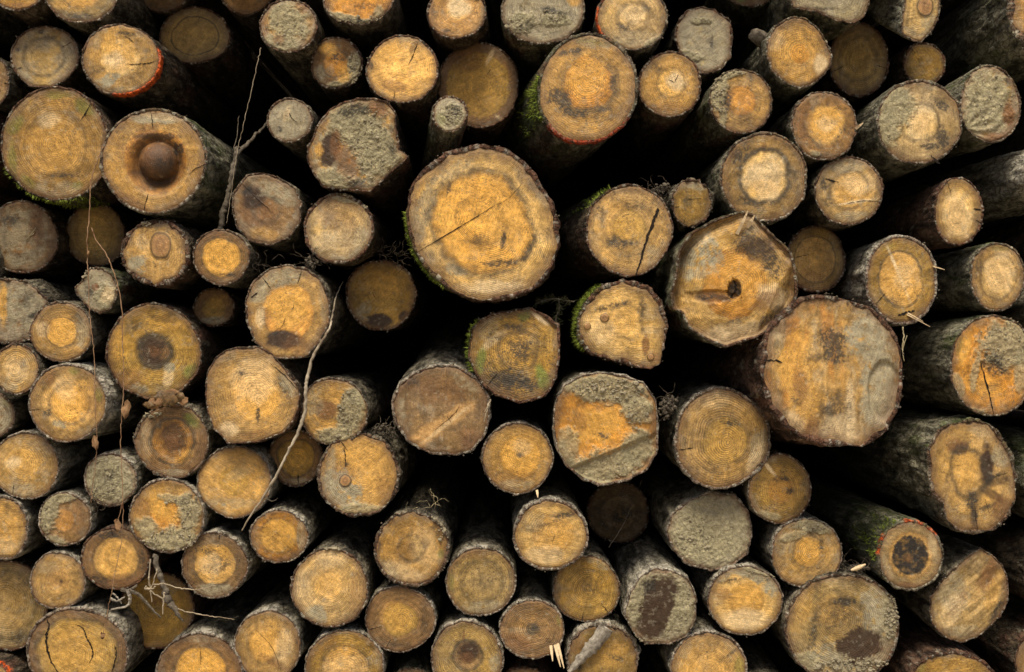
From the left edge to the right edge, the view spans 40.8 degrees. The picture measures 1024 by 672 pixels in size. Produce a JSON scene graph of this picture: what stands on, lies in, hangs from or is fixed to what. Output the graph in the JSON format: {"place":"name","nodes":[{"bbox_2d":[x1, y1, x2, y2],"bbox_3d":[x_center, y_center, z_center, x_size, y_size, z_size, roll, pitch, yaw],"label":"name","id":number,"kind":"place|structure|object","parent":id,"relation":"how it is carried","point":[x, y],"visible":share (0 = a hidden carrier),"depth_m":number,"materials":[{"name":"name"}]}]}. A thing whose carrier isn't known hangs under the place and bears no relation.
{"place":"outdoors","nodes":[
{"label":"outdoors","id":0,"kind":"place"},
{"bbox_2d":[550,653,557,671],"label":"ground","id":1,"kind":"structure","parent":0,"point":[554,665],"depth_m":6.42,"materials":[{"name":"black soil"}]},
{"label":"log","id":2,"kind":"object","parent":1,"relation":"on","visible":0},
{"bbox_2d":[304,576,391,671],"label":"log","id":3,"kind":"object","parent":2,"relation":"on","point":[353,646],"visible":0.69,"depth_m":3.88,"materials":[{"name":"brown wood"}]},
{"bbox_2d":[290,465,420,627],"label":"log","id":4,"kind":"object","parent":3,"relation":"on","point":[336,578],"visible":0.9,"depth_m":3.88,"materials":[{"name":"brown wood"}]},
{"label":"log","id":5,"kind":"object","parent":1,"relation":"on","visible":0},
{"bbox_2d":[0,646,31,671],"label":"log","id":6,"kind":"object","parent":5,"relation":"on","point":[14,661],"visible":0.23,"depth_m":3.96,"materials":[{"name":"brown wood"}]},
{"bbox_2d":[0,543,60,650],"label":"log","id":7,"kind":"object","parent":6,"relation":"on","point":[22,611],"visible":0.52,"depth_m":3.97,"materials":[{"name":"brown wood"}]},
{"bbox_2d":[0,481,83,560],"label":"log","id":8,"kind":"object","parent":7,"relation":"on","point":[20,534],"visible":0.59,"depth_m":3.90,"materials":[{"name":"brown wood"}]},
{"bbox_2d":[0,427,135,499],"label":"log","id":9,"kind":"object","parent":8,"relation":"on","point":[35,463],"visible":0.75,"depth_m":3.89,"materials":[{"name":"brown wood"}]},
{"bbox_2d":[0,388,35,437],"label":"log","id":10,"kind":"object","parent":9,"relation":"on","point":[15,416],"visible":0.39,"depth_m":3.96,"materials":[{"name":"brown wood"}]},
{"bbox_2d":[0,342,105,395],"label":"log","id":11,"kind":"object","parent":10,"relation":"on","point":[23,366],"visible":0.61,"depth_m":3.87,"materials":[{"name":"brown wood"}]},
{"bbox_2d":[0,277,80,344],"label":"log","id":12,"kind":"object","parent":11,"relation":"on","point":[23,302],"visible":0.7,"depth_m":3.94,"materials":[{"name":"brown wood"}]},
{"bbox_2d":[0,199,92,282],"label":"log","id":13,"kind":"object","parent":12,"relation":"on","point":[34,239],"visible":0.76,"depth_m":4.06,"materials":[{"name":"brown wood"}]},
{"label":"log","id":14,"kind":"object","parent":1,"relation":"on","visible":0},
{"bbox_2d":[291,628,322,671],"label":"log","id":15,"kind":"object","parent":14,"relation":"on","point":[299,667],"visible":0.01,"depth_m":4.87,"materials":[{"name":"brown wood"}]},
{"bbox_2d":[155,513,342,671],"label":"log","id":16,"kind":"object","parent":15,"relation":"on","point":[201,644],"visible":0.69,"depth_m":3.92,"materials":[{"name":"brown wood"}]},
{"bbox_2d":[233,514,346,671],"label":"log","id":17,"kind":"object","parent":16,"relation":"on","point":[276,632],"visible":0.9,"depth_m":3.89,"materials":[{"name":"brown wood"}]},
{"bbox_2d":[181,487,296,598],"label":"log","id":18,"kind":"object","parent":17,"relation":"on","point":[222,552],"visible":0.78,"depth_m":3.89,"materials":[{"name":"brown wood"}]},
{"bbox_2d":[128,475,225,553],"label":"log","id":19,"kind":"object","parent":18,"relation":"on","point":[169,515],"visible":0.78,"depth_m":3.88,"materials":[{"name":"brown wood"}]},
{"bbox_2d":[133,397,228,478],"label":"log","id":20,"kind":"object","parent":19,"relation":"on","point":[178,440],"visible":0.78,"depth_m":3.90,"materials":[{"name":"brown wood"}]},
{"bbox_2d":[105,302,257,399],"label":"log","id":21,"kind":"object","parent":20,"relation":"on","point":[169,346],"visible":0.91,"depth_m":3.93,"materials":[{"name":"brown wood"}]},
{"bbox_2d":[120,218,229,293],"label":"log","id":22,"kind":"object","parent":21,"relation":"on","point":[156,253],"visible":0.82,"depth_m":3.89,"materials":[{"name":"brown wood"}]},
{"bbox_2d":[99,108,317,234],"bbox_3d":[-0.984,-0.491,5.562,0.310,0.310,3.421,0,0,1],"label":"log","id":23,"kind":"object","parent":22,"relation":"on","point":[160,163],"visible":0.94,"depth_m":3.87,"materials":[{"name":"brown wood"}]},
{"bbox_2d":[192,287,247,326],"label":"log","id":24,"kind":"object","parent":21,"relation":"on","point":[217,307],"visible":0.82,"depth_m":4.06,"materials":[{"name":"brown wood"}]},
{"bbox_2d":[192,229,347,291],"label":"log","id":25,"kind":"object","parent":24,"relation":"on","point":[225,258],"visible":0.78,"depth_m":3.89,"materials":[{"name":"brown wood"}]},
{"bbox_2d":[231,172,352,277],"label":"log","id":26,"kind":"object","parent":25,"relation":"on","point":[269,211],"visible":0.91,"depth_m":3.93,"materials":[{"name":"brown wood"}]},
{"bbox_2d":[196,438,288,518],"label":"log","id":27,"kind":"object","parent":18,"relation":"on","point":[233,481],"visible":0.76,"depth_m":3.90,"materials":[{"name":"brown wood"}]},
{"bbox_2d":[205,345,384,444],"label":"log","id":28,"kind":"object","parent":27,"relation":"on","point":[254,394],"visible":0.84,"depth_m":3.85,"materials":[{"name":"brown wood"}]},
{"bbox_2d":[244,264,407,359],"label":"log","id":29,"kind":"object","parent":28,"relation":"on","point":[288,309],"visible":0.93,"depth_m":3.87,"materials":[{"name":"brown wood"}]},
{"bbox_2d":[249,478,340,563],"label":"log","id":30,"kind":"object","parent":18,"relation":"on","point":[293,524],"visible":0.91,"depth_m":3.88,"materials":[{"name":"brown wood"}]},
{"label":"log","id":31,"kind":"object","parent":1,"relation":"on","visible":0},
{"bbox_2d":[131,649,163,671],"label":"log","id":32,"kind":"object","parent":31,"relation":"on","point":[149,663],"visible":0.03,"depth_m":4.46,"materials":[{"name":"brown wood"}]},
{"bbox_2d":[26,588,155,671],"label":"log","id":33,"kind":"object","parent":32,"relation":"on","point":[67,639],"visible":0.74,"depth_m":3.88,"materials":[{"name":"brown wood"}]},
{"bbox_2d":[80,517,184,589],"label":"log","id":34,"kind":"object","parent":33,"relation":"on","point":[99,553],"visible":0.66,"depth_m":3.89,"materials":[{"name":"brown wood"}]},
{"bbox_2d":[83,444,159,506],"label":"log","id":35,"kind":"object","parent":34,"relation":"on","point":[137,474],"visible":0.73,"depth_m":3.91,"materials":[{"name":"grey wood"}]},
{"bbox_2d":[28,361,205,442],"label":"log","id":36,"kind":"object","parent":35,"relation":"on","point":[61,404],"visible":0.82,"depth_m":3.86,"materials":[{"name":"brown wood"}]},
{"bbox_2d":[29,300,121,362],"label":"log","id":37,"kind":"object","parent":36,"relation":"on","point":[59,331],"visible":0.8,"depth_m":3.89,"materials":[{"name":"brown wood"}]},
{"bbox_2d":[75,267,197,314],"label":"log","id":38,"kind":"object","parent":37,"relation":"on","point":[104,295],"visible":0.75,"depth_m":3.94,"materials":[{"name":"grey wood"}]},
{"bbox_2d":[66,204,148,270],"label":"log","id":39,"kind":"object","parent":38,"relation":"on","point":[111,226],"visible":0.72,"depth_m":4.16,"materials":[{"name":"brown wood"}]},
{"bbox_2d":[0,86,186,227],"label":"log","id":40,"kind":"object","parent":39,"relation":"on","point":[53,138],"visible":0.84,"depth_m":3.90,"materials":[{"name":"brown wood"}]},
{"bbox_2d":[10,25,133,116],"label":"log","id":41,"kind":"object","parent":40,"relation":"on","point":[43,56],"visible":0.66,"depth_m":4.00,"materials":[{"name":"brown wood"}]},
{"bbox_2d":[81,24,309,191],"bbox_3d":[-1.107,-0.782,5.598,0.231,0.216,3.405,0,0,0],"label":"log","id":42,"kind":"object","parent":40,"relation":"on","point":[134,69],"visible":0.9,"depth_m":4.05,"materials":[{"name":"brown wood"}]},
{"bbox_2d":[158,5,309,168],"bbox_3d":[-0.980,-0.929,5.945,0.228,0.203,3.410,0,0,0],"label":"log","id":43,"kind":"object","parent":42,"relation":"on","point":[211,49],"visible":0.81,"depth_m":4.38,"materials":[{"name":"brown wood"}]},
{"bbox_2d":[120,552,219,648],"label":"log","id":44,"kind":"object","parent":33,"relation":"on","point":[165,629],"visible":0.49,"depth_m":4.04,"materials":[{"name":"brown wood"}]},
{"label":"log","id":45,"kind":"object","parent":1,"relation":"on","visible":0},
{"bbox_2d":[555,641,567,671],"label":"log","id":46,"kind":"object","parent":45,"relation":"on","point":[561,668],"visible":0.03,"depth_m":5.15,"materials":[{"name":"brown wood"}]},
{"bbox_2d":[562,510,641,671],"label":"log","id":47,"kind":"object","parent":46,"relation":"on","point":[608,643],"visible":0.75,"depth_m":3.90,"materials":[{"name":"brown wood"}]},
{"bbox_2d":[547,521,620,622],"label":"log","id":48,"kind":"object","parent":47,"relation":"on","point":[586,587],"visible":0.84,"depth_m":3.93,"materials":[{"name":"brown wood"}]},
{"bbox_2d":[510,450,588,571],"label":"log","id":49,"kind":"object","parent":48,"relation":"on","point":[550,531],"visible":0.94,"depth_m":3.86,"materials":[{"name":"brown wood"}]},
{"bbox_2d":[479,399,553,496],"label":"log","id":50,"kind":"object","parent":49,"relation":"on","point":[516,457],"visible":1,"depth_m":3.88,"materials":[{"name":"brown wood"}]},
{"bbox_2d":[391,296,497,456],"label":"log","id":51,"kind":"object","parent":50,"relation":"on","point":[441,396],"visible":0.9,"depth_m":3.86,"materials":[{"name":"brown wood"}]},
{"bbox_2d":[345,259,448,332],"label":"log","id":52,"kind":"object","parent":51,"relation":"on","point":[383,295],"visible":1,"depth_m":4.07,"materials":[{"name":"brown wood"}]},
{"bbox_2d":[303,192,428,280],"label":"log","id":53,"kind":"object","parent":52,"relation":"on","point":[347,231],"visible":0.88,"depth_m":3.90,"materials":[{"name":"brown wood"}]},
{"bbox_2d":[306,97,420,235],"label":"log","id":54,"kind":"object","parent":53,"relation":"on","point":[358,148],"visible":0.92,"depth_m":3.87,"materials":[{"name":"grey wood"}]},
{"bbox_2d":[311,36,374,104],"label":"log","id":55,"kind":"object","parent":54,"relation":"on","point":[338,67],"visible":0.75,"depth_m":3.98,"materials":[{"name":"brown wood"}]},
{"bbox_2d":[259,0,335,115],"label":"log","id":56,"kind":"object","parent":55,"relation":"on","point":[293,34],"visible":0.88,"depth_m":3.90,"materials":[{"name":"grey wood"}]},
{"bbox_2d":[365,34,440,168],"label":"log","id":57,"kind":"object","parent":54,"relation":"on","point":[403,75],"visible":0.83,"depth_m":3.88,"materials":[{"name":"brown wood"}]},
{"bbox_2d":[402,144,560,309],"bbox_3d":[-0.057,-0.336,5.495,0.452,0.485,3.417,0,0,1],"label":"log","id":58,"kind":"object","parent":51,"relation":"on","point":[482,223],"visible":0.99,"depth_m":3.80,"materials":[{"name":"brown wood"}]},
{"bbox_2d":[464,307,560,403],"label":"log","id":59,"kind":"object","parent":50,"relation":"on","point":[513,354],"visible":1,"depth_m":3.85,"materials":[{"name":"brown wood"}]},
{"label":"log","id":60,"kind":"object","parent":45,"relation":"on","visible":0},
{"bbox_2d":[655,597,747,671],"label":"log","id":61,"kind":"object","parent":60,"relation":"on","point":[708,644],"visible":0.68,"depth_m":3.88,"materials":[{"name":"brown wood"}]},
{"bbox_2d":[595,522,696,645],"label":"log","id":62,"kind":"object","parent":61,"relation":"on","point":[657,600],"visible":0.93,"depth_m":3.87,"materials":[{"name":"grey wood"}]},
{"bbox_2d":[562,460,649,543],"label":"log","id":63,"kind":"object","parent":62,"relation":"on","point":[605,508],"visible":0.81,"depth_m":4.35,"materials":[{"name":"brown wood"}]},
{"bbox_2d":[541,353,658,486],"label":"log","id":64,"kind":"object","parent":63,"relation":"on","point":[602,423],"visible":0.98,"depth_m":3.85,"materials":[{"name":"brown wood"}]},
{"bbox_2d":[551,279,668,368],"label":"log","id":65,"kind":"object","parent":64,"relation":"on","point":[622,322],"visible":1,"depth_m":3.85,"materials":[{"name":"brown wood"}]},
{"bbox_2d":[539,183,673,289],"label":"log","id":66,"kind":"object","parent":65,"relation":"on","point":[623,231],"visible":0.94,"depth_m":3.86,"materials":[{"name":"brown wood"}]},
{"bbox_2d":[500,31,640,191],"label":"log","id":67,"kind":"object","parent":66,"relation":"on","point":[577,100],"visible":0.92,"depth_m":3.85,"materials":[{"name":"brown wood"}]},
{"bbox_2d":[438,42,519,147],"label":"log","id":68,"kind":"object","parent":67,"relation":"on","point":[480,79],"visible":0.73,"depth_m":4.04,"materials":[{"name":"brown wood"}]},
{"bbox_2d":[500,0,584,91],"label":"log","id":69,"kind":"object","parent":67,"relation":"on","point":[534,32],"visible":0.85,"depth_m":3.90,"materials":[{"name":"grey wood"}]},
{"bbox_2d":[657,531,783,636],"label":"log","id":70,"kind":"object","parent":61,"relation":"on","point":[744,595],"visible":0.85,"depth_m":3.89,"materials":[{"name":"brown wood"}]},
{"bbox_2d":[632,449,751,571],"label":"log","id":71,"kind":"object","parent":70,"relation":"on","point":[693,524],"visible":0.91,"depth_m":3.93,"materials":[{"name":"grey wood"}]},
{"bbox_2d":[643,378,771,489],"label":"log","id":72,"kind":"object","parent":71,"relation":"on","point":[713,436],"visible":0.93,"depth_m":3.87,"materials":[{"name":"brown wood"}]},
{"bbox_2d":[607,292,903,446],"bbox_3d":[0.740,0.177,5.449,0.417,0.595,3.445,0,0,-4],"label":"log","id":73,"kind":"object","parent":72,"relation":"on","point":[820,370],"visible":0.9,"depth_m":3.75,"materials":[{"name":"brown wood"}]},
{"bbox_2d":[603,210,797,347],"bbox_3d":[0.609,-0.166,5.468,0.357,0.398,3.425,0,0,0],"label":"log","id":74,"kind":"object","parent":73,"relation":"on","point":[726,281],"visible":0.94,"depth_m":3.79,"materials":[{"name":"brown wood"}]},
{"bbox_2d":[671,131,806,240],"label":"log","id":75,"kind":"object","parent":74,"relation":"on","point":[761,176],"visible":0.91,"depth_m":3.85,"materials":[{"name":"brown wood"}]},
{"bbox_2d":[632,68,772,195],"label":"log","id":76,"kind":"object","parent":75,"relation":"on","point":[732,107],"visible":0.9,"depth_m":3.98,"materials":[{"name":"brown wood"}]},
{"bbox_2d":[586,50,701,196],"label":"log","id":77,"kind":"object","parent":76,"relation":"on","point":[669,89],"visible":0.93,"depth_m":4.03,"materials":[{"name":"brown wood"}]},
{"bbox_2d":[569,0,669,179],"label":"log","id":78,"kind":"object","parent":77,"relation":"on","point":[636,29],"visible":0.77,"depth_m":3.88,"materials":[{"name":"brown wood"}]},
{"bbox_2d":[777,225,846,295],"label":"log","id":79,"kind":"object","parent":73,"relation":"on","point":[818,254],"visible":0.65,"depth_m":4.04,"materials":[{"name":"brown wood"}]},
{"bbox_2d":[765,155,883,237],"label":"log","id":80,"kind":"object","parent":79,"relation":"on","point":[843,192],"visible":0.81,"depth_m":3.89,"materials":[{"name":"brown wood"}]},
{"bbox_2d":[766,91,862,173],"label":"log","id":81,"kind":"object","parent":80,"relation":"on","point":[818,128],"visible":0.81,"depth_m":3.88,"materials":[{"name":"brown wood"}]},
{"bbox_2d":[739,16,832,123],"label":"log","id":82,"kind":"object","parent":81,"relation":"on","point":[788,59],"visible":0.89,"depth_m":3.88,"materials":[{"name":"brown wood"}]},
{"bbox_2d":[797,234,944,326],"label":"log","id":83,"kind":"object","parent":73,"relation":"on","point":[893,278],"visible":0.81,"depth_m":3.86,"materials":[{"name":"brown wood"}]},
{"bbox_2d":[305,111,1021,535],"bbox_3d":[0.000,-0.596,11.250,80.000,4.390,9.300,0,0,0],"label":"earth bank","id":84,"kind":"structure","parent":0,"point":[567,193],"depth_m":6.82,"materials":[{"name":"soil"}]},
{"bbox_2d":[748,551,899,671],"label":"log","id":85,"kind":"object","parent":84,"relation":"on","point":[842,621],"visible":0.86,"depth_m":3.86,"materials":[{"name":"brown wood"}]},
{"bbox_2d":[748,510,842,587],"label":"log","id":86,"kind":"object","parent":85,"relation":"on","point":[804,547],"visible":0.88,"depth_m":3.88,"materials":[{"name":"brown wood"}]},
{"bbox_2d":[728,448,811,524],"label":"log","id":87,"kind":"object","parent":86,"relation":"on","point":[776,489],"visible":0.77,"depth_m":3.88,"materials":[{"name":"brown wood"}]},
{"bbox_2d":[805,475,943,591],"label":"log","id":88,"kind":"object","parent":85,"relation":"on","point":[906,552],"visible":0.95,"depth_m":3.89,"materials":[{"name":"brown wood"}]},
{"bbox_2d":[923,0,1023,86],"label":"log","id":89,"kind":"object","parent":84,"relation":"on","point":[970,36],"visible":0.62,"depth_m":4.09,"materials":[{"name":"brown wood"}]},
{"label":"log","id":90,"kind":"object","parent":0,"visible":0},
{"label":"log","id":91,"kind":"object","parent":90,"relation":"on","visible":0},
{"bbox_2d":[392,611,440,671],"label":"log","id":92,"kind":"object","parent":91,"relation":"on","point":[418,659],"visible":0.28,"depth_m":4.06,"materials":[{"name":"brown wood"}]},
{"bbox_2d":[365,513,461,652],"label":"log","id":93,"kind":"object","parent":92,"relation":"on","point":[399,618],"visible":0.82,"depth_m":3.90,"materials":[{"name":"brown wood"}]},
{"bbox_2d":[373,447,478,587],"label":"log","id":94,"kind":"object","parent":93,"relation":"on","point":[413,548],"visible":1,"depth_m":3.88,"materials":[{"name":"brown wood"}]},
{"bbox_2d":[316,414,427,517],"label":"log","id":95,"kind":"object","parent":94,"relation":"on","point":[366,473],"visible":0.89,"depth_m":3.90,"materials":[{"name":"brown wood"}]},
{"bbox_2d":[300,361,412,444],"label":"log","id":96,"kind":"object","parent":95,"relation":"on","point":[344,406],"visible":0.91,"depth_m":3.90,"materials":[{"name":"brown wood"}]},
{"bbox_2d":[430,592,504,671],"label":"log","id":97,"kind":"object","parent":91,"relation":"on","point":[464,643],"visible":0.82,"depth_m":3.88,"materials":[{"name":"brown wood"}]},
{"bbox_2d":[445,459,516,616],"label":"log","id":98,"kind":"object","parent":97,"relation":"on","point":[480,578],"visible":0.97,"depth_m":3.91,"materials":[{"name":"brown wood"}]},
{"bbox_2d":[501,645,551,671],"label":"log","id":99,"kind":"object","parent":91,"relation":"on","point":[513,662],"visible":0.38,"depth_m":4.01,"materials":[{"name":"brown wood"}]},
{"bbox_2d":[498,552,564,667],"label":"log","id":100,"kind":"object","parent":99,"relation":"on","point":[530,620],"visible":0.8,"depth_m":3.88,"materials":[{"name":"brown wood"}]},
{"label":"log","id":101,"kind":"object","parent":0,"visible":0},
{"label":"log","id":102,"kind":"object","parent":101,"relation":"on","visible":0},
{"bbox_2d":[879,590,994,671],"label":"log","id":103,"kind":"object","parent":102,"relation":"on","point":[922,646],"visible":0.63,"depth_m":3.95,"materials":[{"name":"brown wood"}]},
{"bbox_2d":[804,467,1008,642],"bbox_3d":[1.275,0.720,5.574,0.250,0.294,3.413,0,0,0],"label":"log","id":104,"kind":"object","parent":103,"relation":"on","point":[963,597],"visible":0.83,"depth_m":3.88,"materials":[{"name":"brown wood"}]},
{"bbox_2d":[770,408,1018,534],"bbox_3d":[1.264,0.391,5.534,0.312,0.333,3.413,0,0,0],"label":"log","id":105,"kind":"object","parent":104,"relation":"on","point":[957,473],"visible":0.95,"depth_m":3.85,"materials":[{"name":"brown wood"}]},
{"bbox_2d":[891,314,1023,415],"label":"log","id":106,"kind":"object","parent":105,"relation":"on","point":[973,364],"visible":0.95,"depth_m":3.86,"materials":[{"name":"brown wood"}]},
{"bbox_2d":[928,242,1023,312],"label":"log","id":107,"kind":"object","parent":106,"relation":"on","point":[987,277],"visible":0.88,"depth_m":3.86,"materials":[{"name":"brown wood"}]},
{"bbox_2d":[835,177,983,251],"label":"log","id":108,"kind":"object","parent":107,"relation":"on","point":[947,213],"visible":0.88,"depth_m":3.92,"materials":[{"name":"brown wood"}]},
{"bbox_2d":[879,149,1023,223],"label":"log","id":109,"kind":"object","parent":108,"relation":"on","point":[997,182],"visible":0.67,"depth_m":4.12,"materials":[{"name":"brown wood"}]},
{"bbox_2d":[841,79,962,183],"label":"log","id":110,"kind":"object","parent":109,"relation":"on","point":[906,127],"visible":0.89,"depth_m":3.87,"materials":[{"name":"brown wood"}]},
{"bbox_2d":[756,22,889,132],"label":"log","id":111,"kind":"object","parent":110,"relation":"on","point":[857,72],"visible":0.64,"depth_m":4.12,"materials":[{"name":"brown wood"}]},
{"bbox_2d":[884,64,1021,183],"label":"log","id":112,"kind":"object","parent":109,"relation":"on","point":[987,97],"visible":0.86,"depth_m":3.90,"materials":[{"name":"brown wood"}]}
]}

